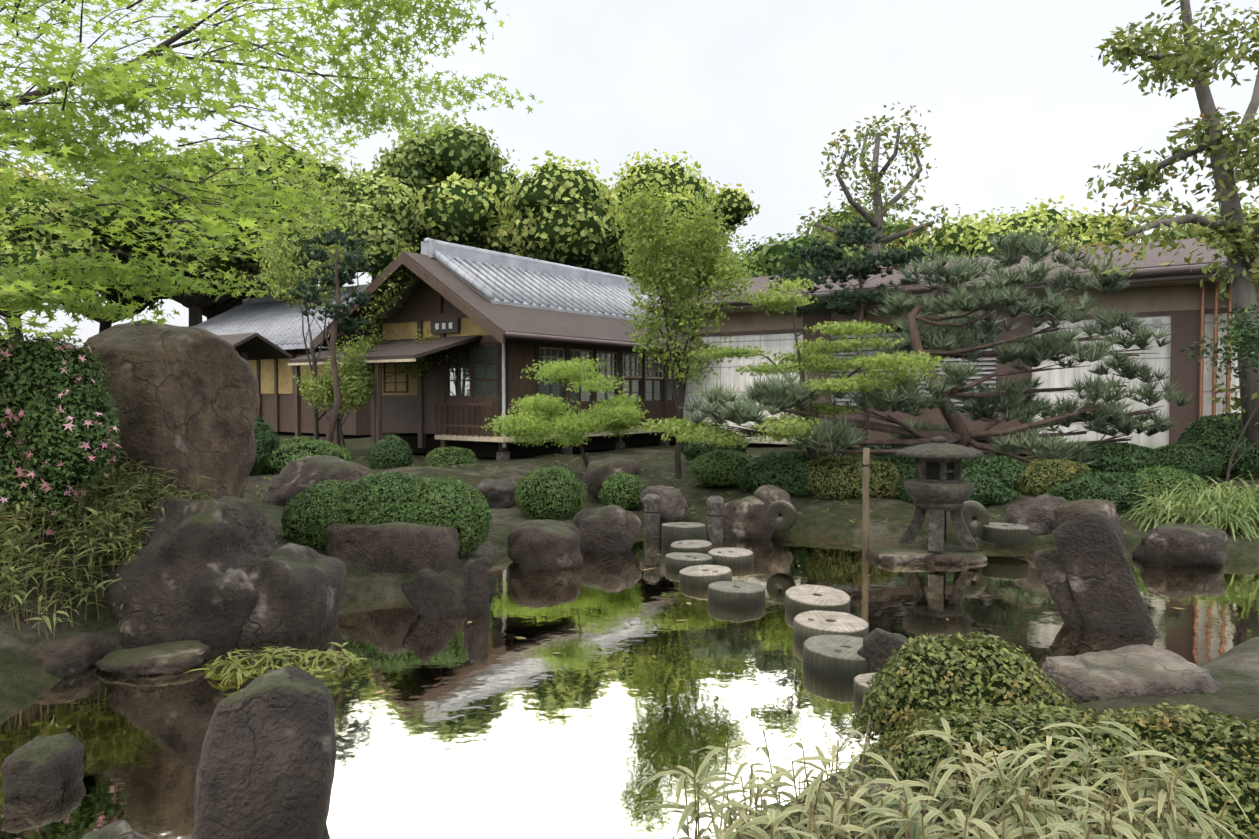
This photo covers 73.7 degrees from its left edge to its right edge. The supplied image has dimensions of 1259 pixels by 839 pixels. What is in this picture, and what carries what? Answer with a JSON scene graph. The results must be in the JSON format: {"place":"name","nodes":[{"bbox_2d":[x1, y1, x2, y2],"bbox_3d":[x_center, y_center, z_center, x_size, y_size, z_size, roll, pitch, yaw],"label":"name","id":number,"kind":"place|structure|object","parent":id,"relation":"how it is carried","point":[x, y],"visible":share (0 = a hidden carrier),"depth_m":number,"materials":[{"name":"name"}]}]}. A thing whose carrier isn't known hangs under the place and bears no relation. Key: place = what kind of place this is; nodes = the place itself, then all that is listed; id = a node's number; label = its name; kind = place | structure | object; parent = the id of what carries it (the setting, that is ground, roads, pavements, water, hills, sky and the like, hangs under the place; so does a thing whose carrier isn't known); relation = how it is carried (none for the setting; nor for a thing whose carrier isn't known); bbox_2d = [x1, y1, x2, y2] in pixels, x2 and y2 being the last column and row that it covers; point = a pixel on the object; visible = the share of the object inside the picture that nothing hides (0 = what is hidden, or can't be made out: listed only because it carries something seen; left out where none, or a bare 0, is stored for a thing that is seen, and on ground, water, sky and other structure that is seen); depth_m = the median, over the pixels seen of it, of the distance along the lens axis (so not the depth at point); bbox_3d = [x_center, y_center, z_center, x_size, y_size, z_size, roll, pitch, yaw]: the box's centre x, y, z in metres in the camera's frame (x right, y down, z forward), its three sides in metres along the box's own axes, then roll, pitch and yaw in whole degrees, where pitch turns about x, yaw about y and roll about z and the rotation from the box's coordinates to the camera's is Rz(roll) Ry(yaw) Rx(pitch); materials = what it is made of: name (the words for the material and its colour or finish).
{"place":"outdoors","nodes":[
{"label":"outdoors","id":0,"kind":"place"},
{"bbox_2d":[0,445,74,532],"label":"pink azalea","id":1,"kind":"object","parent":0,"point":[24,489],"visible":0.08,"depth_m":6.15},
{"bbox_2d":[25,392,112,485],"bbox_3d":[-4.212,0.141,6.302,0.588,0.722,0.563,0,2,-1],"label":"pink azalea","id":2,"kind":"object","parent":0,"point":[79,470],"visible":0.44,"depth_m":6.13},
{"bbox_2d":[178,263,284,319],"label":"tree","id":3,"kind":"object","parent":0,"point":[211,311],"depth_m":39.83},
{"bbox_2d":[0,0,542,326],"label":"maple","id":4,"kind":"object","parent":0,"point":[402,9],"depth_m":6.47,"materials":[{"name":"plant"}]},
{"bbox_2d":[0,0,375,342],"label":"maple sprays","id":5,"kind":"object","parent":4,"relation":"attached to","point":[216,228],"depth_m":5.25,"materials":[{"name":"plant"}]},
{"bbox_2d":[193,284,369,349],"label":"house roof","id":6,"kind":"structure","parent":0,"point":[274,321],"depth_m":28.48,"materials":[{"name":"tile"}]},
{"bbox_2d":[0,530,1258,838],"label":"pond water","id":7,"kind":"structure","parent":0,"point":[486,726],"depth_m":5.11,"materials":[{"name":"liquid"}]},
{"bbox_2d":[0,732,84,797],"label":"rock","id":8,"kind":"object","parent":7,"relation":"in","point":[39,765],"visible":0.96,"depth_m":3.82,"materials":[{"name":"stone"}]},
{"bbox_2d":[95,640,209,674],"bbox_3d":[-3.195,1.614,5.643,0.685,0.133,0.519,0,2,-1],"label":"rock slab","id":9,"kind":"object","parent":7,"relation":"on","point":[173,657],"visible":0.98,"depth_m":5.50,"materials":[{"name":"grey stone"}]},
{"bbox_2d":[193,665,336,838],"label":"tall rock","id":10,"kind":"object","parent":7,"relation":"in","point":[266,767],"visible":1,"depth_m":3.28,"materials":[{"name":"stone"}]},
{"bbox_2d":[183,642,369,684],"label":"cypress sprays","id":11,"kind":"object","parent":7,"relation":"on","point":[329,653],"depth_m":5.56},
{"bbox_2d":[400,568,467,616],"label":"rock","id":12,"kind":"object","parent":7,"relation":"in","point":[428,592],"visible":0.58,"depth_m":6.82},
{"bbox_2d":[462,557,489,612],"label":"upright rock","id":13,"kind":"object","parent":7,"relation":"in","point":[476,593],"visible":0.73,"depth_m":6.95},
{"bbox_2d":[507,519,582,569],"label":"round rock","id":14,"kind":"object","parent":7,"relation":"in","point":[547,544],"visible":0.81,"depth_m":8.65,"materials":[{"name":"grey stone"}]},
{"bbox_2d":[572,504,641,552],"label":"mossy rock","id":15,"kind":"object","parent":7,"relation":"in","point":[612,528],"visible":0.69,"depth_m":9.57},
{"bbox_2d":[661,522,705,546],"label":"stepping stone","id":16,"kind":"object","parent":7,"relation":"in","point":[672,532],"visible":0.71,"depth_m":9.88,"materials":[{"name":"stone"}]},
{"bbox_2d":[679,565,731,587],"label":"stepping stone","id":17,"kind":"object","parent":7,"relation":"in","point":[703,576],"visible":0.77,"depth_m":7.93,"materials":[{"name":"stone"}]},
{"bbox_2d":[706,496,723,544],"bbox_3d":[1.037,1.284,10.152,0.216,0.725,0.216,0,2,-1],"label":"stone post","id":18,"kind":"object","parent":7,"relation":"in","point":[715,512],"visible":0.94,"depth_m":10.06,"materials":[{"name":"stone"}]},
{"bbox_2d":[708,581,765,606],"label":"stepping stone","id":19,"kind":"object","parent":7,"relation":"in","point":[734,594],"visible":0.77,"depth_m":7.19,"materials":[{"name":"stone"}]},
{"bbox_2d":[785,584,850,614],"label":"stepping stone","id":20,"kind":"object","parent":7,"relation":"in","point":[803,598],"visible":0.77,"depth_m":6.95,"materials":[{"name":"stone"}]},
{"bbox_2d":[793,610,868,642],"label":"stepping stone","id":21,"kind":"object","parent":7,"relation":"in","point":[807,625],"visible":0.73,"depth_m":6.13,"materials":[{"name":"stone"}]},
{"bbox_2d":[803,635,867,680],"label":"stepping stone","id":22,"kind":"object","parent":7,"relation":"in","point":[836,657],"visible":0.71,"depth_m":5.41,"materials":[{"name":"stone"}]},
{"bbox_2d":[857,628,913,672],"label":"pointed rock","id":23,"kind":"object","parent":7,"relation":"in","point":[876,648],"visible":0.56,"depth_m":5.25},
{"bbox_2d":[866,545,934,564],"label":"island slab","id":24,"kind":"structure","parent":7,"relation":"in","point":[895,555],"depth_m":8.99,"materials":[{"name":"grey stone"}]},
{"bbox_2d":[915,544,987,563],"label":"island slab","id":25,"kind":"structure","parent":7,"relation":"on","point":[953,554],"depth_m":9.00,"materials":[{"name":"grey stone"}]},
{"bbox_2d":[895,436,982,550],"bbox_3d":[3.432,0.787,9.323,0.814,1.210,0.940,-1,2,-21],"label":"stone lantern","id":26,"kind":"object","parent":25,"relation":"on","point":[938,487],"visible":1,"depth_m":9.13,"materials":[{"name":"stone"}]},
{"bbox_2d":[1032,547,1085,626],"bbox_3d":[3.533,1.428,6.599,0.657,0.911,0.198,1,2,16],"label":"leaning rock","id":27,"kind":"object","parent":7,"relation":"in","point":[1050,567],"visible":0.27,"depth_m":6.56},
{"bbox_2d":[0,432,1258,832],"bbox_3d":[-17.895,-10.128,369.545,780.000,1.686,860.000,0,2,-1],"label":"ground","id":28,"kind":"structure","parent":0,"point":[28,678],"depth_m":9.20,"materials":[{"name":"plant"}]},
{"bbox_2d":[0,165,108,340],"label":"foliage","id":29,"kind":"object","parent":28,"relation":"on","point":[38,246],"depth_m":27.70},
{"bbox_2d":[0,323,121,537],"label":"pink azalea","id":30,"kind":"object","parent":28,"relation":"on","point":[104,397],"depth_m":6.17,"materials":[{"name":"plant"}]},
{"bbox_2d":[29,632,111,676],"bbox_3d":[-3.867,1.578,5.583,0.635,0.289,0.620,0,2,-1],"label":"rock slab","id":31,"kind":"object","parent":28,"relation":"on","point":[66,654],"visible":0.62,"depth_m":5.44,"materials":[{"name":"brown stone"}]},
{"bbox_2d":[0,451,232,639],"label":"grass","id":32,"kind":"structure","parent":28,"relation":"on","point":[103,517],"depth_m":6.14,"materials":[{"name":"plant"}]},
{"bbox_2d":[63,134,268,326],"bbox_3d":[-17.298,-5.434,32.443,10.529,11.540,8.381,0,2,-1],"label":"tree","id":33,"kind":"object","parent":28,"relation":"on","point":[121,218],"depth_m":31.23,"materials":[{"name":"plant"}]},
{"bbox_2d":[177,216,251,275],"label":"tree foliage","id":34,"kind":"object","parent":33,"relation":"attached to","point":[217,260],"visible":0.31,"depth_m":29.04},
{"bbox_2d":[82,319,259,510],"bbox_3d":[-4.487,0.275,7.941,1.802,2.435,1.576,0,2,-1],"label":"tan boulder","id":35,"kind":"object","parent":28,"relation":"on","point":[186,401],"visible":0.58,"depth_m":7.54,"materials":[{"name":"stone"}]},
{"bbox_2d":[105,495,275,648],"bbox_3d":[-3.284,1.282,6.391,1.298,1.400,1.091,0,2,-1],"label":"dark rock","id":36,"kind":"object","parent":28,"relation":"on","point":[185,572],"visible":0.62,"depth_m":5.97,"materials":[{"name":"stone"}]},
{"bbox_2d":[249,415,280,475],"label":"shrub","id":37,"kind":"object","parent":28,"relation":"on","point":[269,432],"depth_m":12.72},
{"bbox_2d":[237,542,346,642],"bbox_3d":[-2.640,1.415,6.492,0.751,0.860,0.818,0,2,-1],"label":"dark rock","id":38,"kind":"object","parent":28,"relation":"on","point":[301,589],"visible":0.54,"depth_m":6.22,"materials":[{"name":"stone"}]},
{"bbox_2d":[161,131,430,301],"bbox_3d":[-11.795,-4.788,30.257,8.940,10.386,8.014,0,2,-1],"label":"tree","id":39,"kind":"object","parent":28,"relation":"on","point":[389,223],"depth_m":28.88,"materials":[{"name":"plant"}]},
{"bbox_2d":[336,181,415,233],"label":"tree foliage","id":40,"kind":"object","parent":39,"relation":"attached to","point":[352,192],"visible":0.27,"depth_m":29.27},
{"bbox_2d":[263,436,352,474],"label":"bank shrub","id":41,"kind":"object","parent":28,"relation":"on","point":[338,449],"visible":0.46,"depth_m":13.03,"materials":[{"name":"green plant"}]},
{"bbox_2d":[264,456,375,507],"bbox_3d":[-3.893,0.894,10.645,1.408,0.882,0.925,0,2,-1],"label":"rock","id":42,"kind":"object","parent":28,"relation":"on","point":[292,479],"visible":0.5,"depth_m":10.37,"materials":[{"name":"grey stone"}]},
{"bbox_2d":[248,347,400,434],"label":"house walls","id":43,"kind":"structure","parent":28,"relation":"on","point":[276,408],"depth_m":26.16,"materials":[{"name":"paint"}]},
{"bbox_2d":[218,332,291,360],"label":"porch roof","id":44,"kind":"structure","parent":43,"relation":"attached to","point":[251,346],"depth_m":20.43,"materials":[{"name":"wood"}]},
{"bbox_2d":[287,223,371,441],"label":"niwaki pine","id":45,"kind":"object","parent":28,"relation":"on","point":[320,255],"depth_m":15.00,"materials":[{"name":"plant"}]},
{"bbox_2d":[292,334,383,446],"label":"tree","id":46,"kind":"object","parent":28,"relation":"on","point":[354,375],"depth_m":15.95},
{"bbox_2d":[228,164,448,439],"bbox_3d":[-5.876,-2.305,17.077,4.446,6.284,2.796,0,2,-1],"label":"young tree","id":47,"kind":"object","parent":28,"relation":"on","point":[274,264],"depth_m":17.00,"materials":[{"name":"plant"}]},
{"bbox_2d":[280,471,492,555],"bbox_3d":[-2.486,0.963,8.601,2.203,0.877,1.046,0,2,9],"label":"clipped hedge","id":48,"kind":"object","parent":28,"relation":"on","point":[349,488],"depth_m":8.28,"materials":[{"name":"plant"}]},
{"bbox_2d":[367,434,413,469],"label":"porch shrub","id":49,"kind":"object","parent":28,"relation":"on","point":[386,442],"depth_m":14.68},
{"bbox_2d":[324,521,461,573],"bbox_3d":[-2.304,1.361,8.043,1.353,0.805,0.865,0,2,-1],"label":"rock","id":50,"kind":"object","parent":28,"relation":"on","point":[400,547],"visible":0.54,"depth_m":7.79,"materials":[{"name":"grey stone"}]},
{"bbox_2d":[363,114,522,253],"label":"tree","id":51,"kind":"object","parent":28,"relation":"on","point":[420,183],"depth_m":33.80,"materials":[{"name":"plant"}]},
{"bbox_2d":[424,184,501,243],"bbox_3d":[-6.442,-7.922,32.476,2.928,2.335,2.971,0,2,-1],"label":"tree foliage","id":52,"kind":"object","parent":51,"relation":"attached to","point":[461,218],"visible":0.56,"depth_m":31.43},
{"bbox_2d":[434,128,497,182],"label":"tree foliage","id":53,"kind":"object","parent":51,"relation":"attached to","point":[458,148],"visible":0.4,"depth_m":33.59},
{"bbox_2d":[475,478,519,508],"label":"bank rock","id":54,"kind":"object","parent":28,"relation":"on","point":[497,493],"visible":0.6,"depth_m":11.41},
{"bbox_2d":[288,251,712,447],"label":"frame","id":55,"kind":"structure","parent":28,"relation":"on","point":[500,323],"depth_m":16.54,"materials":[{"name":"wood"}]},
{"bbox_2d":[370,282,682,460],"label":"house","id":56,"kind":"structure","parent":28,"relation":"on","point":[460,394],"depth_m":17.49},
{"bbox_2d":[372,238,678,325],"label":"roof","id":57,"kind":"structure","parent":56,"relation":"on","point":[494,277],"depth_m":18.36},
{"bbox_2d":[409,150,645,277],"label":"trees","id":58,"kind":"object","parent":28,"relation":"on","point":[491,233],"depth_m":30.79,"materials":[{"name":"plant"}]},
{"bbox_2d":[513,163,599,215],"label":"tree foliage","id":59,"kind":"object","parent":58,"relation":"attached to","point":[540,194],"visible":0.4,"depth_m":29.73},
{"bbox_2d":[526,203,611,262],"bbox_3d":[-2.260,-7.062,31.025,3.204,2.511,3.026,0,2,-1],"label":"tree foliage","id":60,"kind":"object","parent":58,"relation":"attached to","point":[577,243],"visible":0.54,"depth_m":30.01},
{"bbox_2d":[513,465,587,519],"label":"round shrub","id":61,"kind":"object","parent":28,"relation":"on","point":[546,470],"visible":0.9,"depth_m":10.75,"materials":[{"name":"green plant"}]},
{"bbox_2d":[481,355,648,468],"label":"pine tree","id":62,"kind":"object","parent":28,"relation":"on","point":[522,425],"depth_m":12.78,"materials":[{"name":"plant"}]},
{"bbox_2d":[583,457,640,499],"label":"rock","id":63,"kind":"object","parent":28,"relation":"on","point":[597,472],"visible":0.65,"depth_m":11.73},
{"bbox_2d":[598,471,645,509],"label":"round shrub","id":64,"kind":"object","parent":28,"relation":"on","point":[606,481],"visible":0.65,"depth_m":11.44,"materials":[{"name":"green plant"}]},
{"bbox_2d":[640,485,687,523],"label":"bank rock","id":65,"kind":"object","parent":28,"relation":"on","point":[673,505],"visible":0.75,"depth_m":10.79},
{"bbox_2d":[594,149,759,276],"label":"tree","id":66,"kind":"object","parent":28,"relation":"on","point":[629,168],"depth_m":36.14,"materials":[{"name":"plant"}]},
{"bbox_2d":[610,173,761,478],"bbox_3d":[0.835,-1.413,13.195,2.285,4.745,2.646,0,2,-1],"label":"slender tree","id":67,"kind":"object","parent":28,"relation":"on","point":[705,258],"depth_m":12.93,"materials":[{"name":"plant"}]},
{"bbox_2d":[687,449,754,487],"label":"shrub","id":68,"kind":"object","parent":28,"relation":"on","point":[697,467],"visible":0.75,"depth_m":12.70,"materials":[{"name":"green plant"}]},
{"bbox_2d":[723,496,773,539],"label":"rock","id":69,"kind":"object","parent":28,"relation":"on","point":[745,518],"visible":0.67,"depth_m":10.38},
{"bbox_2d":[744,455,810,494],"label":"low shrub","id":70,"kind":"object","parent":28,"relation":"on","point":[788,472],"visible":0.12,"depth_m":12.01,"materials":[{"name":"green plant"}]},
{"bbox_2d":[736,451,839,497],"bbox_3d":[2.551,0.832,12.560,1.972,0.750,1.761,0,2,-1],"label":"shrub","id":71,"kind":"object","parent":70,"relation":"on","point":[760,459],"visible":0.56,"depth_m":12.08,"materials":[{"name":"green plant"}]},
{"bbox_2d":[685,223,869,280],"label":"tree","id":72,"kind":"object","parent":28,"relation":"on","point":[762,259],"visible":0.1,"depth_m":31.58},
{"bbox_2d":[629,277,948,463],"bbox_3d":[2.397,-0.607,11.995,4.108,3.131,3.588,1,2,23],"label":"tree","id":73,"kind":"object","parent":28,"relation":"on","point":[685,429],"depth_m":11.91,"materials":[{"name":"plant"}]},
{"bbox_2d":[736,195,929,264],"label":"tree","id":74,"kind":"object","parent":28,"relation":"on","point":[888,221],"visible":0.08,"depth_m":36.60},
{"bbox_2d":[800,454,901,499],"bbox_3d":[3.139,0.841,12.102,1.620,0.720,1.421,0,2,-1],"label":"bank shrub","id":75,"kind":"object","parent":28,"relation":"on","point":[819,485],"visible":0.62,"depth_m":11.57,"materials":[{"name":"green plant"}]},
{"bbox_2d":[768,214,942,446],"bbox_3d":[4.595,-1.765,17.687,3.585,5.059,2.126,0,2,-1],"label":"niwaki pine","id":76,"kind":"object","parent":28,"relation":"on","point":[895,256],"depth_m":17.39,"materials":[{"name":"plant"}]},
{"bbox_2d":[797,101,959,265],"bbox_3d":[7.924,-6.241,26.923,4.604,7.804,4.164,0,2,-1],"label":"pollard tree","id":77,"kind":"object","parent":28,"relation":"on","point":[913,144],"depth_m":26.73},
{"bbox_2d":[677,218,1197,463],"bbox_3d":[4.840,-0.813,12.635,8.100,4.055,3.355,0,2,-1],"label":"pine tree","id":78,"kind":"object","parent":28,"relation":"on","point":[1034,249],"depth_m":12.53,"materials":[{"name":"plant"}]},
{"bbox_2d":[632,715,1251,838],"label":"ornamental grass","id":79,"kind":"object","parent":28,"relation":"on","point":[1056,825],"depth_m":2.58,"materials":[{"name":"plant"}]},
{"bbox_2d":[892,467,1020,506],"bbox_3d":[4.472,0.954,11.634,1.658,0.634,1.504,0,2,-1],"label":"bank shrub","id":80,"kind":"object","parent":28,"relation":"on","point":[997,482],"visible":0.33,"depth_m":11.20,"materials":[{"name":"green plant"}]},
{"bbox_2d":[664,276,1258,453],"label":"hall wing walls","id":81,"kind":"structure","parent":28,"relation":"on","point":[1187,310],"depth_m":16.38,"materials":[{"name":"paint"}]},
{"bbox_2d":[643,237,1258,313],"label":"roof","id":82,"kind":"structure","parent":81,"relation":"on","point":[1150,269],"depth_m":17.38,"materials":[{"name":"tile"}]},
{"bbox_2d":[884,203,1107,262],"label":"tree","id":83,"kind":"object","parent":28,"relation":"on","point":[989,226],"visible":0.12,"depth_m":32.52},
{"bbox_2d":[963,455,1029,491],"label":"shrub","id":84,"kind":"object","parent":28,"relation":"on","point":[1005,478],"visible":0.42,"depth_m":11.81,"materials":[{"name":"green plant"}]},
{"bbox_2d":[980,522,1029,543],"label":"stepping stone","id":85,"kind":"object","parent":28,"relation":"on","point":[1002,533],"visible":0.96,"depth_m":9.48,"materials":[{"name":"stone"}]},
{"bbox_2d":[1005,494,1067,534],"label":"bank rock","id":86,"kind":"object","parent":28,"relation":"on","point":[1036,516],"visible":0.65,"depth_m":9.98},
{"bbox_2d":[1017,458,1091,495],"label":"shrub","id":87,"kind":"object","parent":28,"relation":"on","point":[1043,473],"visible":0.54,"depth_m":11.44,"materials":[{"name":"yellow plant"}]},
{"bbox_2d":[856,632,1258,838],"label":"azalea","id":88,"kind":"object","parent":28,"relation":"on","point":[1059,710],"depth_m":3.54,"materials":[{"name":"plant"}]},
{"bbox_2d":[1000,195,1139,244],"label":"tree","id":89,"kind":"object","parent":28,"relation":"on","point":[1080,215],"visible":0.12,"depth_m":37.13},
{"bbox_2d":[1054,499,1125,546],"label":"rock","id":90,"kind":"object","parent":28,"relation":"on","point":[1064,513],"visible":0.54,"depth_m":9.24,"materials":[{"name":"grey stone"}]},
{"bbox_2d":[1048,468,1148,513],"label":"bank shrub","id":91,"kind":"object","parent":28,"relation":"on","point":[1077,481],"visible":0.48,"depth_m":10.81,"materials":[{"name":"green plant"}]},
{"bbox_2d":[1052,512,1157,634],"bbox_3d":[3.687,1.391,6.470,0.817,1.371,0.242,0,2,11],"label":"leaning rock","id":92,"kind":"object","parent":28,"relation":"on","point":[1107,596],"visible":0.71,"depth_m":6.38,"materials":[{"name":"stone"}]},
{"bbox_2d":[1064,442,1158,474],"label":"shrub","id":93,"kind":"object","parent":28,"relation":"on","point":[1127,466],"visible":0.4,"depth_m":12.71,"materials":[{"name":"green plant"}]},
{"bbox_2d":[1042,644,1222,705],"bbox_3d":[2.903,1.586,4.898,0.982,0.424,0.685,0,2,-1],"label":"flat rock","id":94,"kind":"object","parent":28,"relation":"on","point":[1136,670],"visible":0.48,"depth_m":4.71,"materials":[{"name":"stone"}]},
{"bbox_2d":[1060,0,1258,441],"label":"pollard tree","id":95,"kind":"object","parent":28,"relation":"on","point":[1208,52],"depth_m":12.46,"materials":[{"name":"plant"}]},
{"bbox_2d":[1131,466,1213,515],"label":"shrub","id":96,"kind":"object","parent":28,"relation":"on","point":[1141,473],"visible":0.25,"depth_m":10.70,"materials":[{"name":"green plant"}]},
{"bbox_2d":[1132,523,1227,564],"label":"shore rock","id":97,"kind":"object","parent":28,"relation":"on","point":[1201,544],"visible":0.88,"depth_m":8.88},
{"bbox_2d":[1113,721,1258,838],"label":"azalea","id":98,"kind":"object","parent":28,"relation":"on","point":[1238,755],"visible":0.12,"depth_m":3.22,"materials":[{"name":"green"}]},
{"bbox_2d":[1148,443,1224,480],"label":"shrub","id":99,"kind":"object","parent":28,"relation":"on","point":[1206,451],"visible":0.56,"depth_m":12.37,"materials":[{"name":"green plant"}]},
{"bbox_2d":[1175,411,1258,477],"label":"shrub","id":100,"kind":"object","parent":28,"relation":"on","point":[1187,435],"visible":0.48,"depth_m":12.83,"materials":[{"name":"green plant"}]},
{"bbox_2d":[1180,253,1258,490],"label":"shrub","id":101,"kind":"object","parent":28,"relation":"on","point":[1237,334],"depth_m":11.50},
{"bbox_2d":[0,0,1258,347],"label":"sky","id":102,"kind":"structure","parent":0,"point":[1022,110],"materials":[{"name":"white"}]},
{"bbox_2d":[620,162,706,204],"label":"tree","id":103,"kind":"object","parent":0,"point":[673,180],"visible":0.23,"depth_m":36.39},
{"bbox_2d":[920,223,983,261],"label":"tree","id":104,"kind":"object","parent":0,"point":[954,237],"visible":0.25,"depth_m":32.38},
{"bbox_2d":[873,644,1054,737],"bbox_3d":[1.686,1.462,4.226,0.900,0.661,0.726,0,2,-1],"label":"azalea","id":105,"kind":"object","parent":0,"point":[984,693],"visible":0.15,"depth_m":4.02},
{"bbox_2d":[1119,470,1258,541],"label":"grass","id":106,"kind":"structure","parent":0,"point":[1199,505],"depth_m":9.87,"materials":[{"name":"plant"}]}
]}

